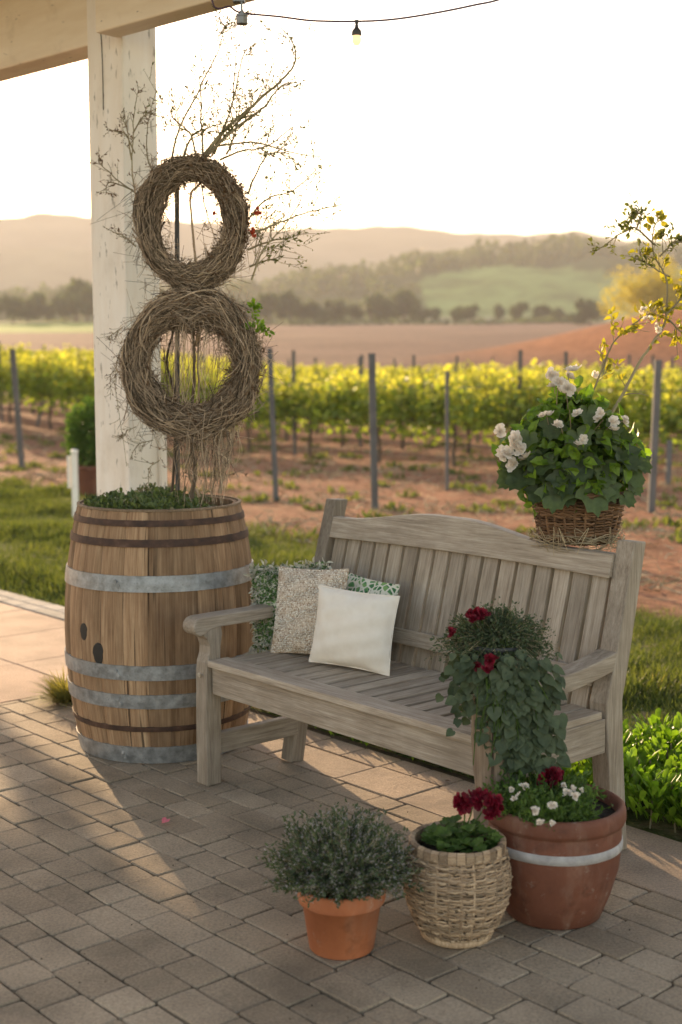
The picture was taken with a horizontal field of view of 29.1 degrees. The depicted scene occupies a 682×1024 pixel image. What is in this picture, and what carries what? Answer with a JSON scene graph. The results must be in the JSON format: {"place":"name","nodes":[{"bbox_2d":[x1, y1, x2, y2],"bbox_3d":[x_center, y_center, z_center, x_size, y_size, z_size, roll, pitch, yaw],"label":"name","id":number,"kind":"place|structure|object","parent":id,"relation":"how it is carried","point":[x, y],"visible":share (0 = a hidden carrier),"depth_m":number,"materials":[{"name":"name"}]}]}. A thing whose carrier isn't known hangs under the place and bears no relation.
{"place":"outdoors","nodes":[
{"label":"outdoors","id":0,"kind":"place"},
{"bbox_2d":[0,603,67,702],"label":"path","id":1,"kind":"structure","parent":0,"point":[32,645],"depth_m":6.49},
{"bbox_2d":[0,212,654,263],"bbox_3d":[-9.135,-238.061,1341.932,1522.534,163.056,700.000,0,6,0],"label":"hills","id":2,"kind":"structure","parent":0,"point":[376,243],"depth_m":1345.88,"materials":[{"name":"beige"}]},
{"bbox_2d":[0,694,681,1023],"bbox_3d":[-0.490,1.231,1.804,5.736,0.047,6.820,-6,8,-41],"label":"patio","id":3,"kind":"structure","parent":0,"point":[105,838],"depth_m":3.29,"materials":[{"name":"stone"}]},
{"bbox_2d":[25,664,71,708],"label":"grass tuft","id":4,"kind":"object","parent":3,"relation":"on","point":[59,691],"visible":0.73,"depth_m":5.48,"materials":[{"name":"plant"}]},
{"bbox_2d":[64,493,256,763],"bbox_3d":[-0.670,0.409,4.905,0.714,0.906,0.714,0,6,0],"label":"barrel planter","id":5,"kind":"object","parent":3,"relation":"on","point":[141,585],"visible":0.78,"depth_m":4.60,"materials":[{"name":"brown wood"}]},
{"bbox_2d":[83,482,216,509],"bbox_3d":[-0.702,-0.041,4.859,0.513,0.117,0.589,0,6,0],"label":"sedum","id":6,"kind":"object","parent":5,"relation":"on","point":[163,498],"visible":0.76,"depth_m":4.74,"materials":[{"name":"green plant"}]},
{"bbox_2d":[175,190,179,489],"bbox_3d":[-0.601,-0.628,4.820,0.029,1.099,0.012,0,6,0],"label":"plant stake","id":7,"kind":"object","parent":6,"relation":"on","point":[177,235],"visible":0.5,"depth_m":4.79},
{"bbox_2d":[92,127,266,300],"bbox_3d":[-0.588,-1.046,4.657,0.665,0.716,0.261,1,6,8],"label":"wreath","id":8,"kind":"object","parent":7,"relation":"attached to","point":[164,181],"visible":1,"depth_m":4.63,"materials":[{"name":"brown plant"}]},
{"bbox_2d":[81,81,163,246],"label":"dried flower stems","id":9,"kind":"object","parent":8,"relation":"attached to","point":[131,155],"visible":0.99,"depth_m":4.68,"materials":[{"name":"brown plant"}]},
{"bbox_2d":[96,273,283,457],"bbox_3d":[-0.526,-0.519,4.659,0.676,0.677,0.381,1,6,8],"label":"wreath","id":10,"kind":"object","parent":7,"relation":"attached to","point":[223,313],"visible":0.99,"depth_m":4.66,"materials":[{"name":"brown plant"}]},
{"bbox_2d":[96,326,159,493],"bbox_3d":[-0.784,-0.370,4.842,0.226,0.624,0.065,0,6,0],"label":"wiry creeper","id":11,"kind":"object","parent":10,"relation":"attached to","point":[123,434],"visible":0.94,"depth_m":4.86,"materials":[{"name":"brown plant"}]},
{"bbox_2d":[244,298,274,342],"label":"green sprig","id":12,"kind":"object","parent":10,"relation":"attached to","point":[254,307],"visible":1,"depth_m":4.61,"materials":[{"name":"green plant"}]},
{"bbox_2d":[151,182,247,505],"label":"climbing stems","id":13,"kind":"object","parent":5,"relation":"on","point":[193,478],"visible":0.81,"depth_m":4.71,"materials":[{"name":"brown plant"}]},
{"bbox_2d":[298,889,385,959],"bbox_3d":[0.002,0.975,3.182,0.218,0.162,0.218,0,6,0],"label":"terracotta pot","id":14,"kind":"object","parent":3,"relation":"on","point":[347,930],"visible":0.48,"depth_m":3.10,"materials":[{"name":"ceramic"}]},
{"bbox_2d":[255,798,424,908],"bbox_3d":[-0.004,0.812,3.170,0.406,0.199,0.394,0,6,0],"label":"heather","id":15,"kind":"object","parent":14,"relation":"in","point":[337,859],"visible":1,"depth_m":3.09,"materials":[{"name":"green plant"}]},
{"bbox_2d":[183,498,645,849],"bbox_3d":[0.178,0.491,4.090,0.688,0.932,1.368,-6,8,-41],"label":"garden bench","id":16,"kind":"object","parent":3,"relation":"on","point":[439,569],"visible":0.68,"depth_m":4.06,"materials":[{"name":"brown wood"}]},
{"bbox_2d":[243,556,332,652],"bbox_3d":[-0.180,0.324,4.543,0.375,0.334,0.117,-5,-6,31],"label":"throw cushion","id":17,"kind":"object","parent":16,"relation":"on","point":[264,582],"visible":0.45,"depth_m":4.56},
{"bbox_2d":[270,566,348,653],"bbox_3d":[-0.108,0.335,4.422,0.295,0.300,0.104,0,-8,35],"label":"throw cushion","id":18,"kind":"object","parent":16,"relation":"on","point":[296,610],"visible":0.71,"depth_m":4.40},
{"bbox_2d":[309,584,399,676],"bbox_3d":[0.039,0.377,4.219,0.308,0.256,0.112,6,-3,32],"label":"throw cushion","id":19,"kind":"object","parent":16,"relation":"on","point":[353,629],"visible":1,"depth_m":4.17,"materials":[{"name":"fabric"}]},
{"bbox_2d":[346,572,399,595],"bbox_3d":[0.078,0.353,4.376,0.072,0.272,0.254,11,0,-45],"label":"throw cushion","id":20,"kind":"object","parent":16,"relation":"on","point":[355,583],"visible":0.18,"depth_m":4.36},
{"bbox_2d":[463,643,528,660],"bbox_3d":[0.410,0.391,3.488,0.176,0.096,0.176,0,6,0],"label":"plant pot","id":21,"kind":"object","parent":16,"relation":"on","point":[502,651],"visible":0.19,"depth_m":3.40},
{"bbox_2d":[427,596,570,786],"bbox_3d":[0.410,0.476,3.497,0.380,0.502,0.320,0,6,0],"label":"trailing plant","id":22,"kind":"object","parent":21,"relation":"in","point":[516,704],"visible":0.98,"depth_m":3.40,"materials":[{"name":"green plant"}]},
{"bbox_2d":[528,489,626,552],"bbox_3d":[0.720,0.026,3.980,0.303,0.193,0.338,0,6,0],"label":"wicker basket","id":23,"kind":"object","parent":16,"relation":"on","point":[580,527],"visible":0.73,"depth_m":3.89,"materials":[{"name":"wicker"}]},
{"bbox_2d":[491,364,652,517],"bbox_3d":[0.691,-0.201,3.951,0.500,0.489,0.406,0,6,0],"label":"white flowering plant","id":24,"kind":"object","parent":23,"relation":"in","point":[540,461],"visible":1,"depth_m":3.83,"materials":[{"name":"green plant"}]},
{"bbox_2d":[587,193,681,412],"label":"arching vine","id":25,"kind":"object","parent":24,"relation":"attached to","point":[660,234],"visible":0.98,"depth_m":3.95,"materials":[{"name":"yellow plant"}]},
{"bbox_2d":[403,821,512,948],"bbox_3d":[0.285,0.922,3.239,0.273,0.254,0.272,0,6,0],"label":"woven pot","id":26,"kind":"object","parent":3,"relation":"on","point":[461,901],"visible":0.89,"depth_m":3.14,"materials":[{"name":"wicker"}]},
{"bbox_2d":[420,786,504,853],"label":"geranium","id":27,"kind":"object","parent":26,"relation":"on","point":[439,836],"visible":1,"depth_m":3.20,"materials":[{"name":"green plant"}]},
{"bbox_2d":[488,781,626,929],"bbox_3d":[0.549,0.885,3.379,0.359,0.297,0.357,0,6,0],"label":"terracotta pot","id":28,"kind":"object","parent":3,"relation":"on","point":[564,874],"visible":0.61,"depth_m":3.24,"materials":[{"name":"ceramic"}]},
{"bbox_2d":[477,766,612,830],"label":"mixed flowers","id":29,"kind":"object","parent":28,"relation":"on","point":[542,797],"visible":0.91,"depth_m":3.28,"materials":[{"name":"green plant"}]},
{"bbox_2d":[0,309,681,842],"bbox_3d":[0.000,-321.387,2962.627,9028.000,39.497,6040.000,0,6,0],"label":"ground","id":30,"kind":"structure","parent":0,"point":[402,343],"depth_m":23.98,"materials":[{"name":"soil"}]},
{"bbox_2d":[0,343,22,392],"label":"grape vine","id":31,"kind":"object","parent":30,"relation":"on","point":[6,353],"visible":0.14,"depth_m":31.11,"materials":[{"name":"yellow plant"}]},
{"bbox_2d":[0,293,25,323],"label":"tree","id":32,"kind":"object","parent":30,"relation":"on","point":[13,307],"visible":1,"depth_m":308.89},
{"bbox_2d":[9,349,24,468],"bbox_3d":[-4.460,-1.375,18.110,0.165,1.744,0.061,0,6,0],"label":"vineyard post","id":33,"kind":"object","parent":30,"relation":"on","point":[17,412],"visible":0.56,"depth_m":18.08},
{"bbox_2d":[0,353,41,423],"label":"grape vine","id":34,"kind":"object","parent":30,"relation":"on","point":[5,376],"visible":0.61,"depth_m":26.01,"materials":[{"name":"green plant"}]},
{"bbox_2d":[0,590,64,620],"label":"path kerb","id":35,"kind":"structure","parent":30,"relation":"on","point":[35,605],"depth_m":7.71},
{"bbox_2d":[8,343,56,413],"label":"grape vine","id":36,"kind":"object","parent":30,"relation":"on","point":[27,351],"visible":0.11,"depth_m":30.43,"materials":[{"name":"yellow plant"}]},
{"bbox_2d":[19,292,46,322],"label":"tree","id":37,"kind":"object","parent":30,"relation":"on","point":[35,302],"visible":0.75,"depth_m":319.63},
{"bbox_2d":[8,347,82,429],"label":"grape vine","id":38,"kind":"object","parent":30,"relation":"on","point":[41,378],"visible":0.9,"depth_m":25.21,"materials":[{"name":"green plant"}]},
{"bbox_2d":[39,303,55,321],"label":"tree","id":39,"kind":"object","parent":30,"relation":"on","point":[48,311],"visible":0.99,"depth_m":322.57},
{"bbox_2d":[48,344,80,358],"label":"grape vine","id":40,"kind":"object","parent":30,"relation":"on","point":[66,351],"visible":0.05,"depth_m":38.67,"materials":[{"name":"yellow plant"}]},
{"bbox_2d":[51,294,78,322],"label":"tree","id":41,"kind":"object","parent":30,"relation":"on","point":[63,304],"visible":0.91,"depth_m":316.99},
{"bbox_2d":[51,350,90,417],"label":"grape vine","id":42,"kind":"object","parent":30,"relation":"on","point":[71,365],"visible":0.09,"depth_m":29.37,"materials":[{"name":"yellow plant"}]},
{"bbox_2d":[50,356,94,412],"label":"grape vine","id":43,"kind":"object","parent":30,"relation":"on","point":[81,387],"visible":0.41,"depth_m":24.33,"materials":[{"name":"green plant"}]},
{"bbox_2d":[67,449,78,516],"bbox_3d":[-2.501,-0.272,12.273,0.101,0.635,0.070,0,6,0],"label":"garden post","id":44,"kind":"object","parent":30,"relation":"on","point":[72,468],"visible":0.98,"depth_m":12.24,"materials":[{"name":"beige paint"}]},
{"bbox_2d":[56,276,92,321],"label":"tree","id":45,"kind":"object","parent":30,"relation":"on","point":[75,286],"visible":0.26,"depth_m":326.47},
{"bbox_2d":[59,347,92,410],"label":"grape vine","id":46,"kind":"object","parent":30,"relation":"on","point":[73,353],"visible":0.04,"depth_m":33.75,"materials":[{"name":"yellow plant"}]},
{"bbox_2d":[60,396,96,495],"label":"potted shrub","id":47,"kind":"object","parent":30,"relation":"on","point":[80,439],"visible":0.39,"depth_m":13.93,"materials":[{"name":"green plant"}]},
{"bbox_2d":[69,287,92,321],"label":"tree","id":48,"kind":"object","parent":30,"relation":"on","point":[82,303],"visible":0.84,"depth_m":314.81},
{"bbox_2d":[74,348,93,398],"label":"grape vine","id":49,"kind":"object","parent":30,"relation":"on","point":[87,353],"visible":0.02,"depth_m":28.71,"materials":[{"name":"yellow plant"}]},
{"bbox_2d":[0,0,254,495],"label":"porch","id":50,"kind":"object","parent":30,"relation":"on","point":[113,42],"visible":0.71,"depth_m":5.27,"materials":[{"name":"beige paint"}]},
{"bbox_2d":[137,4,342,279],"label":"budding branches","id":51,"kind":"object","parent":50,"relation":"attached to","point":[218,140],"visible":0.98,"depth_m":4.66,"materials":[{"name":"brown plant"}]},
{"bbox_2d":[211,0,498,45],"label":"string lights","id":52,"kind":"object","parent":50,"relation":"hanging from","point":[241,17],"visible":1,"depth_m":3.86,"materials":[{"name":"brown"}]},
{"bbox_2d":[161,366,221,404],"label":"grape vine","id":53,"kind":"object","parent":30,"relation":"on","point":[201,385],"visible":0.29,"depth_m":22.00,"materials":[{"name":"green plant"}]},
{"bbox_2d":[164,362,224,394],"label":"grape vine","id":54,"kind":"object","parent":30,"relation":"on","point":[209,363],"visible":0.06,"depth_m":26.03,"materials":[{"name":"yellow plant"}]},
{"bbox_2d":[194,367,290,452],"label":"grape vine","id":55,"kind":"object","parent":30,"relation":"on","point":[262,418],"visible":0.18,"depth_m":20.91,"materials":[{"name":"green plant"}]},
{"bbox_2d":[252,291,284,322],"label":"tree","id":56,"kind":"object","parent":30,"relation":"on","point":[272,303],"visible":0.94,"depth_m":311.43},
{"bbox_2d":[267,348,278,500],"bbox_3d":[-0.715,-0.875,13.829,0.117,1.692,0.048,0,6,0],"label":"vineyard post","id":57,"kind":"object","parent":30,"relation":"on","point":[273,438],"visible":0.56,"depth_m":13.80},
{"bbox_2d":[258,372,317,440],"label":"grape vine","id":58,"kind":"object","parent":30,"relation":"on","point":[286,431],"visible":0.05,"depth_m":24.31,"materials":[{"name":"green plant"}]},
{"bbox_2d":[275,288,304,323],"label":"tree","id":59,"kind":"object","parent":30,"relation":"on","point":[292,302],"visible":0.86,"depth_m":315.93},
{"bbox_2d":[292,351,296,454],"bbox_3d":[-0.729,-1.645,20.448,0.056,1.720,0.056,-1,6,0],"label":"vine stake","id":60,"kind":"object","parent":30,"relation":"on","point":[294,421],"visible":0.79,"depth_m":20.45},
{"bbox_2d":[289,303,309,322],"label":"tree","id":61,"kind":"object","parent":30,"relation":"on","point":[303,310],"visible":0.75,"depth_m":320.64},
{"bbox_2d":[253,371,368,455],"bbox_3d":[-0.491,-1.486,20.198,1.726,1.347,0.995,5,8,39],"label":"grape vine","id":62,"kind":"object","parent":30,"relation":"on","point":[290,401],"visible":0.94,"depth_m":20.12,"materials":[{"name":"green plant"}]},
{"bbox_2d":[304,300,322,319],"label":"tree","id":63,"kind":"object","parent":30,"relation":"on","point":[314,309],"visible":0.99,"depth_m":319.78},
{"bbox_2d":[285,363,343,433],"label":"grape vine","id":64,"kind":"object","parent":30,"relation":"on","point":[312,369],"visible":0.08,"depth_m":27.50,"materials":[{"name":"yellow plant"}]},
{"bbox_2d":[302,371,368,446],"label":"grape vine","id":65,"kind":"object","parent":30,"relation":"on","point":[343,436],"visible":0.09,"depth_m":23.42,"materials":[{"name":"yellow plant"}]},
{"bbox_2d":[323,298,350,323],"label":"tree","id":66,"kind":"object","parent":30,"relation":"on","point":[338,310],"visible":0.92,"depth_m":318.45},
{"bbox_2d":[0,475,681,802],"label":"lawn grass","id":67,"kind":"structure","parent":30,"relation":"on","point":[647,679],"depth_m":9.12,"materials":[{"name":"plant"}]},
{"bbox_2d":[0,426,681,544],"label":"soil weeds","id":68,"kind":"object","parent":30,"relation":"on","point":[664,520],"visible":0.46,"depth_m":15.83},
{"bbox_2d":[0,430,681,592],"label":"dry straw","id":69,"kind":"object","parent":30,"relation":"on","point":[628,531],"visible":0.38,"depth_m":15.04,"materials":[{"name":"plant"}]},
{"bbox_2d":[10,368,681,391],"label":"trellis wire","id":70,"kind":"object","parent":30,"relation":"on","point":[434,387],"visible":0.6,"depth_m":18.03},
{"bbox_2d":[346,302,362,321],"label":"tree","id":71,"kind":"object","parent":30,"relation":"on","point":[357,309],"visible":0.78,"depth_m":323.21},
{"bbox_2d":[328,365,393,435],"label":"grape vine","id":72,"kind":"object","parent":30,"relation":"on","point":[364,375],"visible":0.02,"depth_m":26.48,"materials":[{"name":"yellow plant"}]},
{"bbox_2d":[352,291,390,323],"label":"tree","id":73,"kind":"object","parent":30,"relation":"on","point":[370,309],"visible":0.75,"depth_m":325.23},
{"bbox_2d":[314,366,431,462],"bbox_3d":[0.569,-1.398,19.206,1.726,1.469,0.995,5,8,39],"label":"grape vine","id":74,"kind":"object","parent":30,"relation":"on","point":[356,411],"visible":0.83,"depth_m":19.12,"materials":[{"name":"green plant"}]},
{"bbox_2d":[368,353,377,508],"bbox_3d":[0.315,-0.728,12.800,0.104,1.626,0.058,0,6,0],"label":"vineyard post","id":75,"kind":"object","parent":30,"relation":"on","point":[373,427],"visible":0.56,"depth_m":12.76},
{"bbox_2d":[373,298,400,323],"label":"tree","id":76,"kind":"object","parent":30,"relation":"on","point":[388,309],"visible":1,"depth_m":322.49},
{"bbox_2d":[363,365,440,448],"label":"grape vine","id":77,"kind":"object","parent":30,"relation":"on","point":[378,399],"visible":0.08,"depth_m":22.27,"materials":[{"name":"yellow plant"}]},
{"bbox_2d":[392,287,422,323],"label":"tree","id":78,"kind":"object","parent":30,"relation":"on","point":[404,299],"visible":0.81,"depth_m":325.74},
{"bbox_2d":[407,304,427,321],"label":"tree","id":79,"kind":"object","parent":30,"relation":"on","point":[415,312],"visible":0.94,"depth_m":320.17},
{"bbox_2d":[247,316,588,325],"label":"field scrub","id":80,"kind":"object","parent":30,"relation":"on","point":[421,321],"visible":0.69,"depth_m":308.00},
{"bbox_2d":[384,365,456,438],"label":"grape vine","id":81,"kind":"object","parent":30,"relation":"on","point":[418,367],"visible":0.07,"depth_m":25.39,"materials":[{"name":"yellow plant"}]},
{"bbox_2d":[427,307,441,323],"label":"tree","id":82,"kind":"object","parent":30,"relation":"on","point":[434,313],"visible":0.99,"depth_m":319.42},
{"bbox_2d":[445,371,448,490],"bbox_3d":[1.188,-0.855,14.732,0.052,1.452,0.034,0,6,0],"label":"vineyard post","id":83,"kind":"object","parent":30,"relation":"on","point":[447,430],"visible":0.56,"depth_m":14.71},
{"bbox_2d":[428,362,473,374],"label":"grape vine","id":84,"kind":"object","parent":30,"relation":"on","point":[451,366],"visible":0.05,"depth_m":35.02,"materials":[{"name":"yellow plant"}]},
{"bbox_2d":[398,364,507,466],"bbox_3d":[1.580,-1.309,18.162,1.670,1.477,1.058,6,9,45],"label":"grape vine","id":85,"kind":"object","parent":30,"relation":"on","point":[471,411],"visible":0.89,"depth_m":18.09,"materials":[{"name":"green plant"}]},
{"bbox_2d":[449,305,463,320],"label":"tree","id":86,"kind":"object","parent":30,"relation":"on","point":[452,313],"visible":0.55,"depth_m":322.68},
{"bbox_2d":[247,711,681,901],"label":"patio border","id":87,"kind":"object","parent":30,"relation":"on","point":[650,862],"visible":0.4,"depth_m":4.40,"materials":[{"name":"stone"}]},
{"bbox_2d":[251,706,681,832],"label":"hedge","id":88,"kind":"object","parent":30,"relation":"on","point":[652,757],"visible":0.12,"depth_m":4.21,"materials":[{"name":"green plant"}]},
{"bbox_2d":[422,359,510,453],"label":"grape vine","id":89,"kind":"object","parent":30,"relation":"on","point":[473,372],"visible":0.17,"depth_m":21.16,"materials":[{"name":"yellow plant"}]},
{"bbox_2d":[456,304,479,322],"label":"tree","id":90,"kind":"object","parent":30,"relation":"on","point":[468,312],"visible":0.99,"depth_m":316.66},
{"bbox_2d":[444,366,501,441],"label":"grape vine","id":91,"kind":"object","parent":30,"relation":"on","point":[477,434],"visible":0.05,"depth_m":24.55,"materials":[{"name":"yellow plant"}]},
{"bbox_2d":[493,303,505,319],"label":"tree","id":92,"kind":"object","parent":30,"relation":"on","point":[499,310],"visible":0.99,"depth_m":326.42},
{"bbox_2d":[508,301,529,321],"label":"tree","id":93,"kind":"object","parent":30,"relation":"on","point":[516,311],"visible":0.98,"depth_m":327.01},
{"bbox_2d":[517,350,522,423],"bbox_3d":[2.359,-1.277,17.392,0.056,1.720,0.056,0,6,0],"label":"vine stake","id":94,"kind":"object","parent":30,"relation":"on","point":[520,353],"visible":0.41,"depth_m":17.30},
{"bbox_2d":[477,361,597,443],"bbox_3d":[2.593,-1.196,17.151,1.724,1.548,1.122,6,9,45],"label":"grape vine","id":95,"kind":"object","parent":30,"relation":"on","point":[512,400],"visible":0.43,"depth_m":17.29,"materials":[{"name":"green plant"}]},
{"bbox_2d":[489,358,585,427],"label":"grape vine","id":96,"kind":"object","parent":30,"relation":"on","point":[533,361],"visible":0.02,"depth_m":20.30,"materials":[{"name":"yellow plant"}]},
{"bbox_2d":[531,303,551,319],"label":"tree","id":97,"kind":"object","parent":30,"relation":"on","point":[544,310],"visible":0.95,"depth_m":322.90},
{"bbox_2d":[512,361,588,392],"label":"grape vine","id":98,"kind":"object","parent":30,"relation":"on","point":[550,365],"depth_m":23.24,"materials":[{"name":"yellow plant"}]},
{"bbox_2d":[550,307,569,321],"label":"tree","id":99,"kind":"object","parent":30,"relation":"on","point":[558,313],"visible":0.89,"depth_m":313.66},
{"bbox_2d":[569,309,586,325],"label":"tree","id":100,"kind":"object","parent":30,"relation":"on","point":[578,317],"visible":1,"depth_m":286.54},
{"bbox_2d":[574,297,608,325],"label":"tree","id":101,"kind":"object","parent":30,"relation":"on","point":[592,310],"visible":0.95,"depth_m":286.09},
{"bbox_2d":[563,363,623,379],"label":"grape vine","id":102,"kind":"object","parent":30,"relation":"on","point":[595,365],"visible":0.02,"depth_m":28.68,"materials":[{"name":"yellow plant"}]},
{"bbox_2d":[576,364,634,383],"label":"grape vine","id":103,"kind":"object","parent":30,"relation":"on","point":[614,371],"visible":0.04,"depth_m":25.39,"materials":[{"name":"yellow plant"}]},
{"bbox_2d":[576,366,674,435],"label":"grape vine","id":104,"kind":"object","parent":30,"relation":"on","point":[651,374],"visible":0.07,"depth_m":19.15,"materials":[{"name":"green plant"}]},
{"bbox_2d":[581,370,681,454],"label":"grape vine","id":105,"kind":"object","parent":30,"relation":"on","point":[670,420],"visible":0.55,"depth_m":15.94,"materials":[{"name":"green plant"}]},
{"bbox_2d":[597,253,681,321],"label":"yellow tree","id":106,"kind":"object","parent":30,"relation":"on","point":[658,286],"visible":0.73,"depth_m":148.06,"materials":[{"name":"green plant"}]},
{"bbox_2d":[647,360,661,512],"bbox_3d":[3.000,-0.669,12.569,0.096,1.561,0.054,0,6,0],"label":"vineyard post","id":107,"kind":"object","parent":30,"relation":"on","point":[655,431],"visible":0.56,"depth_m":12.54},
{"bbox_2d":[665,440,672,485],"bbox_3d":[3.870,-0.532,15.522,0.069,0.637,0.051,0,6,0],"label":"vineyard post","id":108,"kind":"object","parent":30,"relation":"on","point":[668,461],"visible":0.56,"depth_m":15.49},
{"bbox_2d":[0,245,681,321],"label":"wooded hill","id":109,"kind":"structure","parent":0,"point":[563,283],"depth_m":516.48,"materials":[{"name":"plant"}]},
{"bbox_2d":[0,230,681,321],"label":"wood","id":110,"kind":"object","parent":109,"relation":"on","point":[329,278],"visible":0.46,"depth_m":563.12,"materials":[{"name":"green plant"}]},
{"bbox_2d":[0,239,681,294],"bbox_3d":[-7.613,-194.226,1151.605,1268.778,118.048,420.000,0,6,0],"label":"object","id":111,"kind":"structure","parent":0,"point":[32,269],"depth_m":1150.14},
{"bbox_2d":[0,0,681,240],"label":"sky","id":112,"kind":"structure","parent":0,"point":[521,117],"materials":[{"name":"white"}]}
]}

